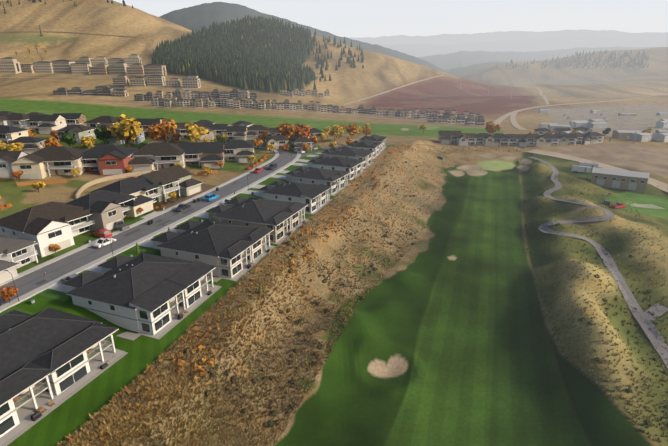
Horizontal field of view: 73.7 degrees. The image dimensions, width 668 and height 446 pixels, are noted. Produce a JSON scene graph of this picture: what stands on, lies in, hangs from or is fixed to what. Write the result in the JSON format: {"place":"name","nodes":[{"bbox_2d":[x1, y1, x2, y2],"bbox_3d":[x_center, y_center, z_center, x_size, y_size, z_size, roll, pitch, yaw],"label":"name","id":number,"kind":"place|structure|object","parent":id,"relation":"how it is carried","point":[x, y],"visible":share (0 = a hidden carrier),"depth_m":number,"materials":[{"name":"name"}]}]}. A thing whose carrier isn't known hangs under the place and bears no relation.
{"place":"outdoors","nodes":[
{"label":"outdoors","id":0,"kind":"place"},
{"bbox_2d":[0,77,112,79],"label":"hill road","id":1,"kind":"structure","parent":0,"point":[39,77],"depth_m":946.89,"materials":[{"name":"grey"}]},
{"bbox_2d":[0,147,278,284],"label":"sidewalk","id":2,"kind":"structure","parent":0,"point":[95,241],"depth_m":145.80,"materials":[{"name":"concrete"}]},
{"bbox_2d":[0,145,296,305],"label":"road","id":3,"kind":"structure","parent":0,"point":[281,160],"depth_m":131.72,"materials":[{"name":"grey asphalt"}]},
{"bbox_2d":[93,238,115,247],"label":"car","id":4,"kind":"object","parent":3,"relation":"on","point":[101,242],"visible":0.96,"depth_m":127.15,"materials":[{"name":"white paint"}]},
{"bbox_2d":[22,157,286,285],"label":"road seam","id":5,"kind":"object","parent":3,"relation":"on","point":[115,242],"visible":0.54,"depth_m":126.87,"materials":[{"name":"grey asphalt"}]},
{"bbox_2d":[36,162,274,284],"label":"road patches","id":6,"kind":"object","parent":3,"relation":"on","point":[136,230],"visible":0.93,"depth_m":144.26,"materials":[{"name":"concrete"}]},
{"bbox_2d":[173,203,190,210],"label":"car","id":7,"kind":"object","parent":3,"relation":"on","point":[181,207],"visible":1,"depth_m":154.52,"materials":[{"name":"black paint"}]},
{"bbox_2d":[204,193,218,200],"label":"car","id":8,"kind":"object","parent":3,"relation":"on","point":[209,197],"visible":1,"depth_m":163.48,"materials":[{"name":"blue paint"}]},
{"bbox_2d":[253,168,263,172],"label":"car","id":9,"kind":"object","parent":3,"relation":"on","point":[257,170],"visible":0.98,"depth_m":199.41,"materials":[{"name":"red paint"}]},
{"bbox_2d":[267,163,276,169],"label":"car","id":10,"kind":"object","parent":3,"relation":"on","point":[272,166],"visible":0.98,"depth_m":204.90,"materials":[{"name":"black paint"}]},
{"bbox_2d":[0,142,300,312],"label":"sidewalk","id":11,"kind":"structure","parent":0,"point":[43,288],"depth_m":126.74,"materials":[{"name":"concrete"}]},
{"bbox_2d":[55,100,477,125],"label":"hill road","id":12,"kind":"structure","parent":0,"point":[297,111],"depth_m":649.13,"materials":[{"name":"grey asphalt"}]},
{"bbox_2d":[160,2,443,70],"bbox_3d":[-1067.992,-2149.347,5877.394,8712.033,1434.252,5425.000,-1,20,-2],"label":"mountain","id":13,"kind":"structure","parent":0,"point":[197,17],"depth_m":5671.91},
{"bbox_2d":[0,131,664,445],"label":"yard paving","id":14,"kind":"structure","parent":0,"point":[25,411],"depth_m":120.67,"materials":[{"name":"concrete"}]},
{"bbox_2d":[61,273,78,282],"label":"car","id":15,"kind":"object","parent":14,"relation":"on","point":[66,278],"visible":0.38,"depth_m":106.94,"materials":[{"name":"grey paint"}]},
{"bbox_2d":[93,228,112,237],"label":"car","id":16,"kind":"object","parent":14,"relation":"on","point":[100,232],"visible":0.96,"depth_m":132.53,"materials":[{"name":"red paint"}]},
{"bbox_2d":[114,220,129,230],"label":"car","id":17,"kind":"object","parent":14,"relation":"on","point":[120,225],"visible":0.79,"depth_m":138.33,"materials":[{"name":"grey paint"}]},
{"bbox_2d":[295,148,304,152],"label":"car","id":18,"kind":"object","parent":14,"relation":"on","point":[300,150],"visible":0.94,"depth_m":234.40,"materials":[{"name":"white paint"}]},
{"bbox_2d":[0,0,667,445],"bbox_3d":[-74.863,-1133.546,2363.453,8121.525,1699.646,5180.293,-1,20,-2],"label":"terrain","id":19,"kind":"structure","parent":0,"point":[446,334],"depth_m":140.22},
{"bbox_2d":[28,298,35,304],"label":"utility box","id":20,"kind":"object","parent":19,"relation":"on","point":[31,301],"visible":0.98,"depth_m":99.22,"materials":[{"name":"white metal"}]},
{"bbox_2d":[1,31,130,36],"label":"hill track","id":21,"kind":"structure","parent":19,"relation":"on","point":[81,33],"depth_m":1417.06,"materials":[{"name":"brown soil"}]},
{"bbox_2d":[16,170,217,198],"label":"road","id":22,"kind":"structure","parent":19,"relation":"on","point":[82,188],"depth_m":177.63,"materials":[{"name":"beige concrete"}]},
{"bbox_2d":[0,147,278,285],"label":"kerb","id":23,"kind":"structure","parent":19,"relation":"on","point":[125,230],"depth_m":136.97,"materials":[{"name":"concrete"}]},
{"bbox_2d":[0,152,297,306],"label":"kerb","id":24,"kind":"structure","parent":19,"relation":"on","point":[138,239],"depth_m":128.07,"materials":[{"name":"concrete"}]},
{"bbox_2d":[0,54,484,125],"bbox_3d":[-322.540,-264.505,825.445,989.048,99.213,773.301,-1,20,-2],"label":"apartment buildings","id":25,"kind":"structure","parent":19,"relation":"on","point":[153,74],"depth_m":760.68,"materials":[{"name":"grey"}]},
{"bbox_2d":[0,111,604,437],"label":"houses","id":26,"kind":"structure","parent":19,"relation":"on","point":[51,351],"depth_m":133.16,"materials":[{"name":"grey"}]},
{"bbox_2d":[2,1,610,294],"bbox_3d":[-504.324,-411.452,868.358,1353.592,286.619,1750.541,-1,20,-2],"label":"conifer trees","id":27,"kind":"object","parent":19,"relation":"on","point":[259,288],"visible":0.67,"depth_m":122.75,"materials":[{"name":"green plant"}]},
{"bbox_2d":[0,0,648,91],"bbox_3d":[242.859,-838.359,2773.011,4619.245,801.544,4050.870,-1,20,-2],"label":"conifer trees","id":28,"kind":"object","parent":19,"relation":"on","point":[267,54],"visible":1,"depth_m":1262.63,"materials":[{"name":"green plant"}]},
{"bbox_2d":[0,44,651,302],"bbox_3d":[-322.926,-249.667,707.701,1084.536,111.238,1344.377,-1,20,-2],"label":"autumn trees","id":29,"kind":"object","parent":19,"relation":"on","point":[130,129],"visible":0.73,"depth_m":226.56,"materials":[{"name":"orange plant"}]},
{"bbox_2d":[0,145,667,427],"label":"shrubs","id":30,"kind":"object","parent":19,"relation":"on","point":[234,377],"visible":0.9,"depth_m":97.62,"materials":[{"name":"brown plant"}]},
{"bbox_2d":[57,144,667,445],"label":"grass tufts","id":31,"kind":"object","parent":19,"relation":"on","point":[117,413],"visible":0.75,"depth_m":91.72,"materials":[{"name":"brown plant"}]},
{"bbox_2d":[460,86,635,143],"bbox_3d":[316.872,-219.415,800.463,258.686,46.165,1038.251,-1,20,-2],"label":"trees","id":32,"kind":"object","parent":19,"relation":"on","point":[604,118],"visible":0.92,"depth_m":601.32,"materials":[{"name":"grey"}]},
{"bbox_2d":[572,165,590,172],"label":"shed","id":33,"kind":"structure","parent":19,"relation":"on","point":[584,169],"depth_m":239.44,"materials":[{"name":"white metal"}]},
{"bbox_2d":[579,162,598,168],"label":"trailer","id":34,"kind":"object","parent":19,"relation":"on","point":[591,165],"visible":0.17,"depth_m":244.46,"materials":[{"name":"white metal"}]},
{"bbox_2d":[538,109,667,141],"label":"industrial sheds","id":35,"kind":"object","parent":19,"relation":"on","point":[658,135],"visible":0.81,"depth_m":391.24,"materials":[{"name":"metal"}]},
{"bbox_2d":[602,200,609,204],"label":"yard car","id":36,"kind":"object","parent":19,"relation":"on","point":[605,202],"visible":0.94,"depth_m":186.99,"materials":[{"name":"black paint"}]},
{"bbox_2d":[610,202,626,208],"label":"car","id":37,"kind":"object","parent":19,"relation":"on","point":[617,205],"visible":1,"depth_m":184.04,"materials":[{"name":"red paint"}]},
{"bbox_2d":[591,167,649,193],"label":"maintenance building","id":38,"kind":"structure","parent":19,"relation":"on","point":[634,181],"depth_m":212.02,"materials":[{"name":"beige brick"}]},
{"bbox_2d":[300,143,388,157],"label":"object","id":39,"kind":"structure","parent":0,"point":[306,154],"depth_m":243.40,"materials":[{"name":"concrete"}]},
{"bbox_2d":[113,0,667,37],"label":"sky","id":40,"kind":"structure","parent":0,"point":[341,18],"materials":[{"name":"white"}]},
{"bbox_2d":[345,75,445,104],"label":"dirt road","id":41,"kind":"structure","parent":0,"point":[393,89],"depth_m":1162.83,"materials":[{"name":"beige soil"}]},
{"bbox_2d":[441,62,508,76],"bbox_3d":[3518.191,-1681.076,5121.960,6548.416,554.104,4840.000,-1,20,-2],"label":"mountain","id":42,"kind":"structure","parent":0,"point":[459,71],"depth_m":4711.63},
{"bbox_2d":[347,30,667,44],"bbox_3d":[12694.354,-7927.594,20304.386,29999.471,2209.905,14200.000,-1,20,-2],"label":"mountain","id":43,"kind":"structure","parent":0,"point":[446,39],"depth_m":22387.70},
{"bbox_2d":[510,111,526,129],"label":"dirt road","id":44,"kind":"structure","parent":0,"point":[514,123],"depth_m":539.23,"materials":[{"name":"beige soil"}]},
{"bbox_2d":[376,36,667,56],"bbox_3d":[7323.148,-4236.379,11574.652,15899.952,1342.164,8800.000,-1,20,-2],"label":"mountain","id":45,"kind":"structure","parent":0,"point":[523,45],"depth_m":12172.69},
{"bbox_2d":[417,46,655,69],"bbox_3d":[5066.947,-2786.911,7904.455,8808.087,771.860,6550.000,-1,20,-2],"label":"mountain","id":46,"kind":"structure","parent":0,"point":[454,60],"depth_m":7873.93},
{"bbox_2d":[534,85,549,104],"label":"dirt road","id":47,"kind":"structure","parent":0,"point":[545,99],"depth_m":942.59,"materials":[{"name":"beige soil"}]},
{"bbox_2d":[492,94,666,125],"bbox_3d":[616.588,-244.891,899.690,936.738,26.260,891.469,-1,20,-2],"label":"dirt road","id":48,"kind":"structure","parent":0,"point":[500,119],"depth_m":785.12,"materials":[{"name":"beige soil"}]},
{"bbox_2d":[526,149,667,191],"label":"yard road","id":49,"kind":"structure","parent":0,"point":[657,183],"depth_m":261.90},
{"bbox_2d":[529,157,667,367],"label":"cart path","id":50,"kind":"structure","parent":0,"point":[610,264],"depth_m":126.95,"materials":[{"name":"grey asphalt"}]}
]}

